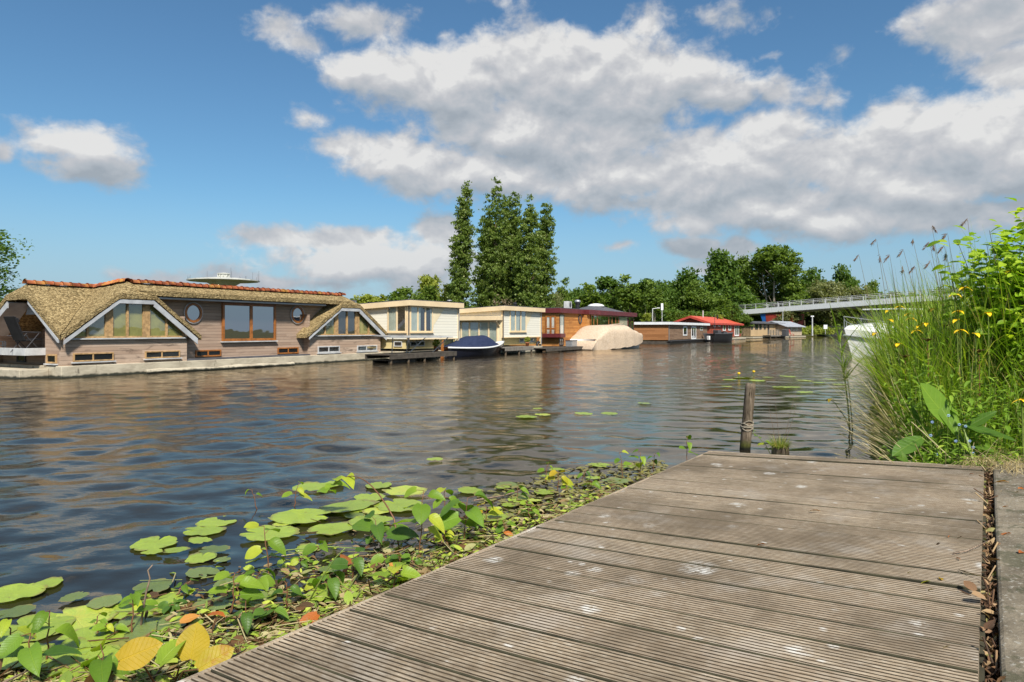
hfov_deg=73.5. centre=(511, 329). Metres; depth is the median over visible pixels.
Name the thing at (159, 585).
lily pad
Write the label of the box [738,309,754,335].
broadleaf tree
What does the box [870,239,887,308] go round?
plumed reed
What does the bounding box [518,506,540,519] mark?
leafy sprout
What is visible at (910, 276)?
plumed reed
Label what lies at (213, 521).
lily pad
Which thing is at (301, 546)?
lily pad
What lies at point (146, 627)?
lily pad
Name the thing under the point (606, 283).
slender tree
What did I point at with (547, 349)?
landing stage
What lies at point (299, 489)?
leafy sprout
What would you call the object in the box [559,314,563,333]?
window
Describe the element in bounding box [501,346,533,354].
landing stage
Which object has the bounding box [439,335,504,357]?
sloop
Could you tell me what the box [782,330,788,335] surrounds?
grey locker
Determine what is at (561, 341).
window
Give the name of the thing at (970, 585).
slot leaf
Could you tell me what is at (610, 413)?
lily pad
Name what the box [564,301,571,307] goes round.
air conditioner
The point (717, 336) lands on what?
work boat
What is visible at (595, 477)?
lily pad
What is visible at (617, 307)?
slender tree
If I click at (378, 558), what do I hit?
leafy sprout
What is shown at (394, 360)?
step stage
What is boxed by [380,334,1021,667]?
ground
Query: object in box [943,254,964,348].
plumed reed
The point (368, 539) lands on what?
leafy sprout
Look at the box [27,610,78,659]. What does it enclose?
leafy sprout
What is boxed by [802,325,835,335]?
waterside bush
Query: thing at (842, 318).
broadleaf tree
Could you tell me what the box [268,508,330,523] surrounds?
lily pad
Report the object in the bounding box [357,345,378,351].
window
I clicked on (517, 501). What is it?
lily pad
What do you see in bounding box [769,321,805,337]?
plywood houseboat
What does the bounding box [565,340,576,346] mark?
storage box
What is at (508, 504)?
lily pad
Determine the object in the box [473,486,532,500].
fallen stalk
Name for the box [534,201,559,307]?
poplar tree
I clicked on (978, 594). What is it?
slot leaf
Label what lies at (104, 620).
leafy sprout
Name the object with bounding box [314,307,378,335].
window
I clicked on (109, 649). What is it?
lily pad
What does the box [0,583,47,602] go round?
lily pad
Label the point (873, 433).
dry stalks
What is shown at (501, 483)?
lily pad
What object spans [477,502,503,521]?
leafy sprout
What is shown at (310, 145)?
sky
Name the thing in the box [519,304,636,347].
varnished houseboat
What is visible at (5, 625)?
leafy sprout
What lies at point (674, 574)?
wooden jetty
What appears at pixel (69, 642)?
lily pad
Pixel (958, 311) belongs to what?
yellow iris
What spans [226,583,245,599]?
leafy sprout
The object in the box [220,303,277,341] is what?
picture window
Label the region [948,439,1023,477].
dry grass
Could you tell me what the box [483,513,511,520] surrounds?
lily pad
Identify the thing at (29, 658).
leafy sprout
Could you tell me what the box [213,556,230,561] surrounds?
lily pad
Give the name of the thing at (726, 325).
red houseboat
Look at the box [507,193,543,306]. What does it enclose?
poplar tree
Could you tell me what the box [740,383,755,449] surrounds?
mooring post
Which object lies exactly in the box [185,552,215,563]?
lily pad
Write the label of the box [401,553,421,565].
leafy sprout
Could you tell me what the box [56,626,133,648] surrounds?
lily pad
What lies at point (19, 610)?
lily pad
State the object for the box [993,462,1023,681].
quay edge
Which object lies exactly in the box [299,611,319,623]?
dead leaf
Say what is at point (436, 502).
leafy sprout
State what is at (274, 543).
leafy sprout
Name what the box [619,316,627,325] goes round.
window
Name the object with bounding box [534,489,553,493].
lily pad
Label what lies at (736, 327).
door
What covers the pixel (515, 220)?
poplar tree
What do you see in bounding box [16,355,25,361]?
window
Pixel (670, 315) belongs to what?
clipped hedge
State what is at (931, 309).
yellow iris
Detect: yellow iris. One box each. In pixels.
[826,398,852,438]
[871,332,881,416]
[893,343,904,407]
[921,323,931,356]
[928,308,938,345]
[949,293,960,401]
[952,310,963,381]
[952,319,961,410]
[954,329,967,401]
[959,287,967,380]
[967,333,979,411]
[981,312,991,399]
[1005,270,1014,396]
[1010,399,1023,462]
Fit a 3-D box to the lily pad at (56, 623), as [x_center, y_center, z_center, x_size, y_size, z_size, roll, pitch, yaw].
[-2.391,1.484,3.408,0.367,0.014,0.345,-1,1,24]
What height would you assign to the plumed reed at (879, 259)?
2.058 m
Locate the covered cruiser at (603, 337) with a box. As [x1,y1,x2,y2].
[570,323,642,349]
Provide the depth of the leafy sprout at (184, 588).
3.85 m
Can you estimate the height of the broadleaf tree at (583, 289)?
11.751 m
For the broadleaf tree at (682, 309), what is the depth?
157.45 m
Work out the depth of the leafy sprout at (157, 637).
3.20 m
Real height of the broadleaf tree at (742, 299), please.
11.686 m
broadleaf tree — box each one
[386,286,420,300]
[412,282,441,300]
[568,287,584,308]
[582,283,603,304]
[605,290,636,321]
[631,291,663,321]
[655,279,681,321]
[657,265,701,321]
[675,302,710,311]
[680,278,719,314]
[701,247,755,305]
[710,294,734,319]
[733,292,776,320]
[736,251,753,291]
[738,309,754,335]
[799,267,824,325]
[803,313,841,326]
[831,263,860,325]
[836,310,851,324]
[864,278,887,308]
[885,290,911,316]
[910,286,956,316]
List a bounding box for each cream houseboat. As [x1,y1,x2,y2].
[359,299,463,359]
[454,305,544,353]
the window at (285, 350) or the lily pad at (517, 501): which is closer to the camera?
the lily pad at (517, 501)
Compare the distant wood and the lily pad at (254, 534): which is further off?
the distant wood
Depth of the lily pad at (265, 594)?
3.74 m
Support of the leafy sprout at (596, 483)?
on the water
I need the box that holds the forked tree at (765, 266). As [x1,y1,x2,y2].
[739,243,814,313]
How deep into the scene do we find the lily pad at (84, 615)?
3.57 m
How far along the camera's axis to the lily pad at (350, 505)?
5.75 m
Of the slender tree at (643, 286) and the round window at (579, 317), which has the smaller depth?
the round window at (579, 317)
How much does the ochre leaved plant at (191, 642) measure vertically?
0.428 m
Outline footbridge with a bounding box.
[738,286,983,324]
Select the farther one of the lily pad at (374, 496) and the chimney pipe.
the chimney pipe
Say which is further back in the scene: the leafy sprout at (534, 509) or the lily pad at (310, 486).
the lily pad at (310, 486)
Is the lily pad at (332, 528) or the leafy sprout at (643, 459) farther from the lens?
the leafy sprout at (643, 459)
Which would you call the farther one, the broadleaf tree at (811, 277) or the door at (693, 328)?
the broadleaf tree at (811, 277)
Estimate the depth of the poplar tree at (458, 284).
99.32 m
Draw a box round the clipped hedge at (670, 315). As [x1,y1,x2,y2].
[662,310,716,321]
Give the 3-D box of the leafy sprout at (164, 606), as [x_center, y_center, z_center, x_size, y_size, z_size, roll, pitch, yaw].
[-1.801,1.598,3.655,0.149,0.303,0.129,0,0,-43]
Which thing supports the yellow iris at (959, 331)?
on the ground at (792, 335)
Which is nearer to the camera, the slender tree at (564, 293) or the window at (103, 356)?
the window at (103, 356)
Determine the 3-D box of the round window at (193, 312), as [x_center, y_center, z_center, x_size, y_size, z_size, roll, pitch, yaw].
[-12.008,-0.647,25.816,0.070,0.804,0.804,0,0,29]
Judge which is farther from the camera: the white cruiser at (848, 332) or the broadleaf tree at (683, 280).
the broadleaf tree at (683, 280)
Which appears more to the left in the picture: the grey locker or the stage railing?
the stage railing
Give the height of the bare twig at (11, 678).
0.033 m
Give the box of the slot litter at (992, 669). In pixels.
[959,460,1005,681]
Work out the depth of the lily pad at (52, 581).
4.05 m
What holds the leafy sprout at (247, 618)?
on the water
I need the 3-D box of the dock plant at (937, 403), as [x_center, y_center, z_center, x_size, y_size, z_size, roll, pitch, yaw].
[3.075,0.716,4.809,0.743,0.676,0.452,0,0,26]
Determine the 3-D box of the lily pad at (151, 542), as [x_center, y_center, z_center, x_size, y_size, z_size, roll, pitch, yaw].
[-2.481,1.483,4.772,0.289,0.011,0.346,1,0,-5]
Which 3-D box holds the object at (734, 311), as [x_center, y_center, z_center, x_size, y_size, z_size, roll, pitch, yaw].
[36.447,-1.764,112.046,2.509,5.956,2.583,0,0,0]
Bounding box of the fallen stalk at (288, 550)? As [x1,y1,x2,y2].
[245,546,355,563]
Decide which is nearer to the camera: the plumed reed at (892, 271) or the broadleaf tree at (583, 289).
the plumed reed at (892, 271)
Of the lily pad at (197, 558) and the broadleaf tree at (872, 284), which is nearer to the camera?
the lily pad at (197, 558)
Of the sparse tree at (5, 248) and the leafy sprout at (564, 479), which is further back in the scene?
the sparse tree at (5, 248)
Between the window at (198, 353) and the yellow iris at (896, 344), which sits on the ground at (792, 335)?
the yellow iris at (896, 344)
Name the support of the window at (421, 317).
in the cream houseboat at (413, 317)
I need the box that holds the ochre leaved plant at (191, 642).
[115,622,233,681]
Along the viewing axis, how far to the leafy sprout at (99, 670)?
2.86 m
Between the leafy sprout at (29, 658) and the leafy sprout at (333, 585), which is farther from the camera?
the leafy sprout at (333, 585)
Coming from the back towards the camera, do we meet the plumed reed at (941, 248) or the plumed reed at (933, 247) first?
the plumed reed at (933, 247)
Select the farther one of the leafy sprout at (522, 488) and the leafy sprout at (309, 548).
the leafy sprout at (522, 488)
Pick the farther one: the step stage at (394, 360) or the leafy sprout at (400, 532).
the step stage at (394, 360)
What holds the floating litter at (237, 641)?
on the water
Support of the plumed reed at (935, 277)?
on the ground at (792, 335)
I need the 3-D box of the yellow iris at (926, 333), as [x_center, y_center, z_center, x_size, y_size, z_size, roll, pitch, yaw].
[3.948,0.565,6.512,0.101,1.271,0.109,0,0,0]
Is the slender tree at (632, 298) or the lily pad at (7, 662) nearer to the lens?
the lily pad at (7, 662)
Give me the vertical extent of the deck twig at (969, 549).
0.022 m
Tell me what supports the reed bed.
on the ground at (792, 335)
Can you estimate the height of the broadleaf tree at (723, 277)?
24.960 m
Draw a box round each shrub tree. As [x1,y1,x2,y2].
[352,293,387,303]
[417,273,444,300]
[440,282,452,301]
[641,313,654,321]
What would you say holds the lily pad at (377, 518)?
on the water
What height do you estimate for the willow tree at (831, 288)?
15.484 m
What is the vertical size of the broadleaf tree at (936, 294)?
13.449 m
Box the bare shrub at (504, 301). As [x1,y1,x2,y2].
[471,294,526,307]
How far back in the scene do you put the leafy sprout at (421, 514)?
4.55 m
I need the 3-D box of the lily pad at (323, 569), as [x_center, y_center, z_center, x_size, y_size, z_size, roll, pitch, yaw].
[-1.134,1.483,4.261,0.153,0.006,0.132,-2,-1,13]
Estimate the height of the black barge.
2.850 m
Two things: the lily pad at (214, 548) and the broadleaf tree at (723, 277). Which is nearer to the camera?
the lily pad at (214, 548)
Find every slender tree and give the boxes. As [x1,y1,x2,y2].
[555,277,569,307]
[570,282,605,307]
[595,276,619,305]
[608,287,627,309]
[614,274,647,312]
[635,278,657,313]
[642,280,668,320]
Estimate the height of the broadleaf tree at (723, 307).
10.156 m
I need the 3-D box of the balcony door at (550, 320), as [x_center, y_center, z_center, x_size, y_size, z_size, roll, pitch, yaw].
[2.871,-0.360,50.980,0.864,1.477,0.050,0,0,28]
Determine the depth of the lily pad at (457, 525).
5.18 m
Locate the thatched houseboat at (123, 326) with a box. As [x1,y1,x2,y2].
[0,278,387,378]
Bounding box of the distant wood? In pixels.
[350,289,922,329]
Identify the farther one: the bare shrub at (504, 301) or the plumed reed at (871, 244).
the bare shrub at (504, 301)
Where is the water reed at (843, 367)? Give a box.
[817,303,862,429]
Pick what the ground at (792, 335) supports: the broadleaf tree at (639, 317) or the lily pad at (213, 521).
the broadleaf tree at (639, 317)
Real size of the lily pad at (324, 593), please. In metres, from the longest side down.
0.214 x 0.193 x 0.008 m
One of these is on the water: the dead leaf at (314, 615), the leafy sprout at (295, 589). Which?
the leafy sprout at (295, 589)
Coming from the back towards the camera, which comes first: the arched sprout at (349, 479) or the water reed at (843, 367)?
the water reed at (843, 367)
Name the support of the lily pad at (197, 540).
on the water
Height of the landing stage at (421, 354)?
1.400 m
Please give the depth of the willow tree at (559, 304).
104.61 m
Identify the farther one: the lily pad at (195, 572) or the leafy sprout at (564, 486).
the leafy sprout at (564, 486)
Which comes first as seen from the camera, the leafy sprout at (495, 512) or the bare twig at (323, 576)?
the bare twig at (323, 576)
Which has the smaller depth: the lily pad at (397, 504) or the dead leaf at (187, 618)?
the dead leaf at (187, 618)
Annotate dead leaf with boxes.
[179,614,199,622]
[205,611,224,616]
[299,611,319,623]
[340,554,352,563]
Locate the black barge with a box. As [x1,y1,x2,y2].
[817,326,845,335]
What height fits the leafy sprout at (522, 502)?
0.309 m
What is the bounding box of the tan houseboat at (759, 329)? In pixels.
[741,321,777,338]
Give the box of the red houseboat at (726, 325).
[673,315,745,339]
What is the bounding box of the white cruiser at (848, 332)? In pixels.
[843,308,915,357]
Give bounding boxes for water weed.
[474,460,667,548]
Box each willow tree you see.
[547,290,562,307]
[772,310,803,322]
[806,279,846,327]
[844,283,876,324]
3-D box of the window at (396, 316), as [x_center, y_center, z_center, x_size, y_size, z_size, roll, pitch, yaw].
[-5.821,-0.530,34.547,1.297,1.380,0.100,0,0,29]
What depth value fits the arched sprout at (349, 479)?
5.23 m
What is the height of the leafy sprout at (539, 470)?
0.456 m
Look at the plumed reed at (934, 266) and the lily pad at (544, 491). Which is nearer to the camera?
the lily pad at (544, 491)
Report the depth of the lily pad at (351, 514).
5.51 m
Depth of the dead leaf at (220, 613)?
3.51 m
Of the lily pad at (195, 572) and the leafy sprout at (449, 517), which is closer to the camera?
the lily pad at (195, 572)
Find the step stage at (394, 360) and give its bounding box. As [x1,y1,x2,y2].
[372,358,415,362]
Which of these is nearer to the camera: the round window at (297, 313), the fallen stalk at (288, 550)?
the fallen stalk at (288, 550)
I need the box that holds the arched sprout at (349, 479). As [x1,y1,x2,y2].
[317,472,399,548]
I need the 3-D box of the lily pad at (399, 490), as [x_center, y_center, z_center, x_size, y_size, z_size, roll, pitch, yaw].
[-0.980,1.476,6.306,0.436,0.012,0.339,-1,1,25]
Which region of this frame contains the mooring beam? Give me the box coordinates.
[144,362,294,373]
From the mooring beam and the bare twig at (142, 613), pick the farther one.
the mooring beam
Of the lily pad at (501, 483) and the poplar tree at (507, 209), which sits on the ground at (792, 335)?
the poplar tree at (507, 209)
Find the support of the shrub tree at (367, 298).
on the ground at (792, 335)
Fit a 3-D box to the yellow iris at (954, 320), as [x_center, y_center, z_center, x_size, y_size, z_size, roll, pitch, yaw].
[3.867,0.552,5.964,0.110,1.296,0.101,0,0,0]
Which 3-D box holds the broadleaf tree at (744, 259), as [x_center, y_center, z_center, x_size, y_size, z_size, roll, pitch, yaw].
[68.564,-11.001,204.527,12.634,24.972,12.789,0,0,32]
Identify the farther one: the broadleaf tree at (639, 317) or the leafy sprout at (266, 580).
the broadleaf tree at (639, 317)
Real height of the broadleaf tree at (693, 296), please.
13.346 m
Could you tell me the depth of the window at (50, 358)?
21.55 m
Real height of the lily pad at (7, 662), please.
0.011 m
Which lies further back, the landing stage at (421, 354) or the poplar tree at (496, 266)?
the poplar tree at (496, 266)
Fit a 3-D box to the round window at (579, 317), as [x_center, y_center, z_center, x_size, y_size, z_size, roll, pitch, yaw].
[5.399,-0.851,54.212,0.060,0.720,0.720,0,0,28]
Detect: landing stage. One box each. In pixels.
[365,351,456,362]
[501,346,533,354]
[535,346,582,351]
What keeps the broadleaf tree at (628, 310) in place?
on the ground at (792, 335)
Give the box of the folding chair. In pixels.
[3,316,41,351]
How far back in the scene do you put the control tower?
147.03 m
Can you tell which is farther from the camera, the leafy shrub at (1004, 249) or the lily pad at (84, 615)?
the leafy shrub at (1004, 249)
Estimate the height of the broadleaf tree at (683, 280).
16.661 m
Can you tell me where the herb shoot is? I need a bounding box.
[753,430,770,453]
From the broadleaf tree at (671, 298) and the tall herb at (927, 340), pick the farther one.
the broadleaf tree at (671, 298)
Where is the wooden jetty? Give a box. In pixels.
[177,451,987,681]
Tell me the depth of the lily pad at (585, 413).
12.20 m
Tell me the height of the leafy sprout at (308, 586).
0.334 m
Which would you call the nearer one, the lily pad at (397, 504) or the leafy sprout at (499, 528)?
the leafy sprout at (499, 528)
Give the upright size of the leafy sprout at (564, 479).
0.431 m
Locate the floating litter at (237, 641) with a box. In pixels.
[0,472,652,681]
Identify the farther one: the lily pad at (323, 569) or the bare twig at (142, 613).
the lily pad at (323, 569)
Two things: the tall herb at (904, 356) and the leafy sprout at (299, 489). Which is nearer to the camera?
the leafy sprout at (299, 489)
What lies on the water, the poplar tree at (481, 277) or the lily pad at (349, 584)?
the lily pad at (349, 584)
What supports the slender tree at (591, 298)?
on the ground at (792, 335)
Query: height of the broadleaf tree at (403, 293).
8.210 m
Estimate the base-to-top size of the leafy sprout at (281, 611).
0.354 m
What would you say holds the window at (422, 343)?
in the cream houseboat at (413, 317)
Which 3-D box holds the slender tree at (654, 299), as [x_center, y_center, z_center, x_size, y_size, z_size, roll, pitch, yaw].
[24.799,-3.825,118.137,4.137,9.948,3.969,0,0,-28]
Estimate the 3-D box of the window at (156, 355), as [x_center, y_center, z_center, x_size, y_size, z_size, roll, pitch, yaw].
[-12.368,0.888,24.303,0.100,0.302,1.431,0,0,29]
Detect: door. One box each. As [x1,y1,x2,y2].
[545,315,555,333]
[691,326,695,338]
[734,325,738,335]
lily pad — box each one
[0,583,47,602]
[0,604,35,617]
[0,612,75,644]
[1,643,51,669]
[19,637,90,669]
[36,577,62,588]
[40,641,126,680]
[44,605,118,630]
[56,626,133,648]
[58,591,88,601]
[86,594,121,608]
[95,615,156,640]
[109,591,183,619]
[130,536,177,550]
[132,578,171,592]
[140,548,162,553]
[152,612,185,629]
[163,547,190,552]
[183,525,226,534]
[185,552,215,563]
[185,567,219,577]
[188,536,211,543]
[192,596,234,609]
[195,516,236,526]
[198,545,229,553]
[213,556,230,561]
[213,575,239,588]
[233,592,276,607]
[240,525,299,540]
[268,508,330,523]
[272,522,288,525]
[292,481,323,491]
[295,543,320,552]
[306,587,340,600]
[307,521,352,534]
[316,566,337,571]
[319,499,379,512]
[340,581,357,592]
[344,512,364,517]
[348,515,392,524]
[354,493,385,500]
[362,506,388,514]
[365,482,391,488]
[373,498,422,511]
[382,485,427,495]
[427,457,442,460]
[446,524,463,530]
[457,486,482,493]
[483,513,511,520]
[496,482,519,486]
[502,502,515,506]
[507,496,529,502]
[516,415,536,417]
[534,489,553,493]
[575,412,591,414]
[586,476,599,478]
[588,463,609,466]
[601,412,617,414]
[608,477,628,483]
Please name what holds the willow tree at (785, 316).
on the ground at (792, 335)
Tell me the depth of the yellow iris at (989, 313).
5.78 m
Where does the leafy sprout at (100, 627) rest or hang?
on the water
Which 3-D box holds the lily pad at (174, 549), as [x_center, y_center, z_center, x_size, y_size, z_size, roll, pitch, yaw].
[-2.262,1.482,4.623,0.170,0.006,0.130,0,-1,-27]
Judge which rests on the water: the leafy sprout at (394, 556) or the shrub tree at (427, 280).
the leafy sprout at (394, 556)
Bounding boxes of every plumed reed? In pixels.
[854,255,875,331]
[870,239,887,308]
[878,254,898,336]
[883,255,897,302]
[897,249,922,325]
[922,260,948,321]
[923,241,946,330]
[930,245,947,343]
[932,225,947,311]
[938,246,961,322]
[942,233,963,328]
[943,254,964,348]
[960,218,973,271]
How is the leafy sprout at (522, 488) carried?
on the water
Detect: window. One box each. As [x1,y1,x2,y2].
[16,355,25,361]
[43,354,57,364]
[65,299,185,339]
[71,352,115,363]
[143,350,181,359]
[184,302,202,322]
[195,349,220,356]
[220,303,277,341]
[277,347,298,353]
[290,305,304,323]
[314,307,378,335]
[317,346,341,353]
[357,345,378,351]
[387,306,406,332]
[394,341,401,346]
[410,306,433,332]
[410,341,415,346]
[416,341,424,345]
[509,311,525,332]
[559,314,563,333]
[559,339,563,344]
[578,315,581,323]
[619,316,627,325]
[683,326,686,335]
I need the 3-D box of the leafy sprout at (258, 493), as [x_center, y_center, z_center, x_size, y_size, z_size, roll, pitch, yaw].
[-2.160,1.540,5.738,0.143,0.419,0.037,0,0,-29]
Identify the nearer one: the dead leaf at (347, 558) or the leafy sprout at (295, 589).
the leafy sprout at (295, 589)
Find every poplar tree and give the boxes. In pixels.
[444,180,475,307]
[468,176,516,306]
[474,216,500,306]
[496,194,519,301]
[499,191,523,305]
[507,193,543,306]
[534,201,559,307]
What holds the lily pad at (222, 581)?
on the water
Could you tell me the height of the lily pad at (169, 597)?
0.010 m
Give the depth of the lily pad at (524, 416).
11.65 m
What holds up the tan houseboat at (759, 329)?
on the water
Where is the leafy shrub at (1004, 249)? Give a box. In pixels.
[927,198,1023,406]
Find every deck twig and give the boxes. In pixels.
[953,540,988,553]
[958,569,996,579]
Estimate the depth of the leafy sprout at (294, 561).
4.29 m
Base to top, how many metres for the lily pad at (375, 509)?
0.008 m
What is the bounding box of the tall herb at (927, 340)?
[917,338,936,424]
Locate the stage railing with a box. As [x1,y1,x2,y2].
[768,330,778,334]
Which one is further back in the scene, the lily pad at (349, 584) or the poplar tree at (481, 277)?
the poplar tree at (481, 277)
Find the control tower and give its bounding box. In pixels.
[186,273,259,285]
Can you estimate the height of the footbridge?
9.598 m
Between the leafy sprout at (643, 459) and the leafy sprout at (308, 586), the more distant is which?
the leafy sprout at (643, 459)
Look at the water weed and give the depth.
6.48 m
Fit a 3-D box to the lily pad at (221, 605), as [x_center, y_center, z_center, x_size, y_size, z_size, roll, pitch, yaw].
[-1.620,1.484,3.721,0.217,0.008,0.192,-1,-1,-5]
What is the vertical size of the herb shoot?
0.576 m
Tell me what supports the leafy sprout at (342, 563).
on the water
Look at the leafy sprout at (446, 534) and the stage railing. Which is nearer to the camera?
the leafy sprout at (446, 534)
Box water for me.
[0,336,987,681]
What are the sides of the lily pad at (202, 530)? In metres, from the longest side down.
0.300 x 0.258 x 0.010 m
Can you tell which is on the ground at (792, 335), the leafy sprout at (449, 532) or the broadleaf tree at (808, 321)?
the broadleaf tree at (808, 321)
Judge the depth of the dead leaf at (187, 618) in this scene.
3.44 m
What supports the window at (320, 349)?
in the thatched houseboat at (123, 326)
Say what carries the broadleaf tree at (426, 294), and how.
on the ground at (792, 335)
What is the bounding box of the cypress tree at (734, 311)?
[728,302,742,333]
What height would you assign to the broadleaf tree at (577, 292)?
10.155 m
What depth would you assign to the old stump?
7.68 m
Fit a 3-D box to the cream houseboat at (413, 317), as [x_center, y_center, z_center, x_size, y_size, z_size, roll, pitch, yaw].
[-5.987,0.237,37.267,4.850,3.525,4.932,0,0,29]
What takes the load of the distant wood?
on the ground at (792, 335)
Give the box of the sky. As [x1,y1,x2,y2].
[0,0,1023,325]
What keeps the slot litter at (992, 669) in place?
on the quay edge
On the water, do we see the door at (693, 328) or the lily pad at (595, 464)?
the lily pad at (595, 464)
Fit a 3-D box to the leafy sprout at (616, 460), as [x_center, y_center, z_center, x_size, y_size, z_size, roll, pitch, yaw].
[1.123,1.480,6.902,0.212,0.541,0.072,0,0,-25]
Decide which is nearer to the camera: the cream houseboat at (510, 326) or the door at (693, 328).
the cream houseboat at (510, 326)
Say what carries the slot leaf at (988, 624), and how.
on the wooden jetty
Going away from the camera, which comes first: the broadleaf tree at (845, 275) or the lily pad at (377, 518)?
the lily pad at (377, 518)
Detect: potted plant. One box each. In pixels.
[432,339,440,350]
[524,336,529,345]
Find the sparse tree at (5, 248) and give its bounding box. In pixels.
[0,229,33,301]
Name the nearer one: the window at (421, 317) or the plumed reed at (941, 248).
the plumed reed at (941, 248)
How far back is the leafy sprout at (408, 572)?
3.90 m
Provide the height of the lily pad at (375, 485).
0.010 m
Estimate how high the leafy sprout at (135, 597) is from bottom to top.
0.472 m
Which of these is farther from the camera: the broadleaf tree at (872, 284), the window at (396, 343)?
the broadleaf tree at (872, 284)
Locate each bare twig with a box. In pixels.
[3,670,28,681]
[140,565,152,624]
[309,547,345,600]
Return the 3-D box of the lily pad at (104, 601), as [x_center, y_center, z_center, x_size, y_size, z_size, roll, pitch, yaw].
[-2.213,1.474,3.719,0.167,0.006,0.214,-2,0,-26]
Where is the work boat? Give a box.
[703,330,732,341]
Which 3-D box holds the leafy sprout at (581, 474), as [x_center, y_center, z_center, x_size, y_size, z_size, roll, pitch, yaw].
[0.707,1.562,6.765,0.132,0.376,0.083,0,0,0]
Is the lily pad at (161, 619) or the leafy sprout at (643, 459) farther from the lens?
the leafy sprout at (643, 459)
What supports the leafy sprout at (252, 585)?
on the water
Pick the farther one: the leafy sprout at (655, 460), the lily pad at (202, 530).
the leafy sprout at (655, 460)
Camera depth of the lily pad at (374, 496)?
6.07 m
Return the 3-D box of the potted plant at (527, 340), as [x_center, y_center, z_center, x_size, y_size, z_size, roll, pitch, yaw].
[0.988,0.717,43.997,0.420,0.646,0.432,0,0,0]
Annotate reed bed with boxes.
[750,215,1023,463]
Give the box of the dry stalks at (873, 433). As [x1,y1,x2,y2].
[785,315,985,464]
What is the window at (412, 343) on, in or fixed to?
in the cream houseboat at (413, 317)
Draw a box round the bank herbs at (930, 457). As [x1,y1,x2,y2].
[858,317,1023,467]
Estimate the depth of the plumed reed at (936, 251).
7.61 m
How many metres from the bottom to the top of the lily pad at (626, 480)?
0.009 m
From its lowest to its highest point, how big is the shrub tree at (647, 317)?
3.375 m
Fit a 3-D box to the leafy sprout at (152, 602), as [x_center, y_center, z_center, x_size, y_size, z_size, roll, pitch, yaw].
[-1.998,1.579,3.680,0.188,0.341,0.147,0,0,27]
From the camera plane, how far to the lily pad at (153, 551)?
4.59 m
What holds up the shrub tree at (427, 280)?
on the ground at (792, 335)
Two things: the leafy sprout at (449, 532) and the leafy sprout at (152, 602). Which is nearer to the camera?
the leafy sprout at (152, 602)
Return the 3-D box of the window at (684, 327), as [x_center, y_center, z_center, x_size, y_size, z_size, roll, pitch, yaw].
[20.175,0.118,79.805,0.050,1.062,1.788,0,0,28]
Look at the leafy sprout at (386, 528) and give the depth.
5.01 m
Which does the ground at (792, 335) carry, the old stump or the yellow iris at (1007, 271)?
the yellow iris at (1007, 271)
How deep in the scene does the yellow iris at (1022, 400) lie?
4.48 m
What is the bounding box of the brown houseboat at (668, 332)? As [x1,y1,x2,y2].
[634,322,709,343]
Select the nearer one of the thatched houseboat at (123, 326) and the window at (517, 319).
the thatched houseboat at (123, 326)
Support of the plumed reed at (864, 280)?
on the ground at (792, 335)
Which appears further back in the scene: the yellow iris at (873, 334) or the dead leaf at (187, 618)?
the yellow iris at (873, 334)
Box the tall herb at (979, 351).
[969,349,992,439]
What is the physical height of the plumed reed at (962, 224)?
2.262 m
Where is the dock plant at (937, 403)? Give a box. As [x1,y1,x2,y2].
[892,383,1015,465]
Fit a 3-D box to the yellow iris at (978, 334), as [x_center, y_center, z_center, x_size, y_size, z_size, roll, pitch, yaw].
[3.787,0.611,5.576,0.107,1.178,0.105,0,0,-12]
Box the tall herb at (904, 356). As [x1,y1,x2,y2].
[899,355,911,416]
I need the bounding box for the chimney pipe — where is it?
[574,300,580,308]
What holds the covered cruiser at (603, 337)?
on the water
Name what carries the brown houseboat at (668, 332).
on the water
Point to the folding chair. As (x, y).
(14, 328)
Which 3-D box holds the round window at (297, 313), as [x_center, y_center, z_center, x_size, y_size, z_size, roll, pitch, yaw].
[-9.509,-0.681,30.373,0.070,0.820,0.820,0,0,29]
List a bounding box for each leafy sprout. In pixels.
[0,619,36,638]
[0,626,81,676]
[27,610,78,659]
[80,637,135,681]
[89,612,107,632]
[91,622,129,631]
[118,588,157,611]
[119,592,157,631]
[146,629,162,641]
[158,599,187,613]
[174,578,198,594]
[207,571,264,612]
[225,597,274,633]
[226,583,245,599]
[234,568,275,592]
[244,522,285,574]
[245,489,261,508]
[253,606,290,623]
[271,578,306,608]
[282,481,311,505]
[290,555,313,567]
[303,540,333,554]
[304,575,329,590]
[312,570,344,599]
[328,547,364,577]
[352,510,418,547]
[363,533,382,546]
[367,562,420,587]
[370,553,408,565]
[383,522,408,531]
[387,554,413,566]
[392,486,445,553]
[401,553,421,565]
[433,487,464,508]
[434,491,493,538]
[434,529,454,540]
[435,532,454,543]
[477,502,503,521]
[496,520,515,532]
[504,485,528,498]
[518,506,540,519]
[519,500,533,504]
[537,462,552,480]
[545,470,573,488]
[561,483,572,488]
[577,469,589,481]
[581,477,600,491]
[614,450,631,477]
[629,449,645,471]
[647,452,659,468]
[679,435,697,458]
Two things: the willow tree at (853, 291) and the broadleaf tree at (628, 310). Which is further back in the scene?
the willow tree at (853, 291)
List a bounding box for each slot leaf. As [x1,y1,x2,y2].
[963,581,976,590]
[972,591,986,599]
[984,619,995,628]
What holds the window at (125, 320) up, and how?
in the thatched houseboat at (123, 326)
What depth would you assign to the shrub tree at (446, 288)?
109.07 m
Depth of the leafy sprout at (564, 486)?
6.41 m

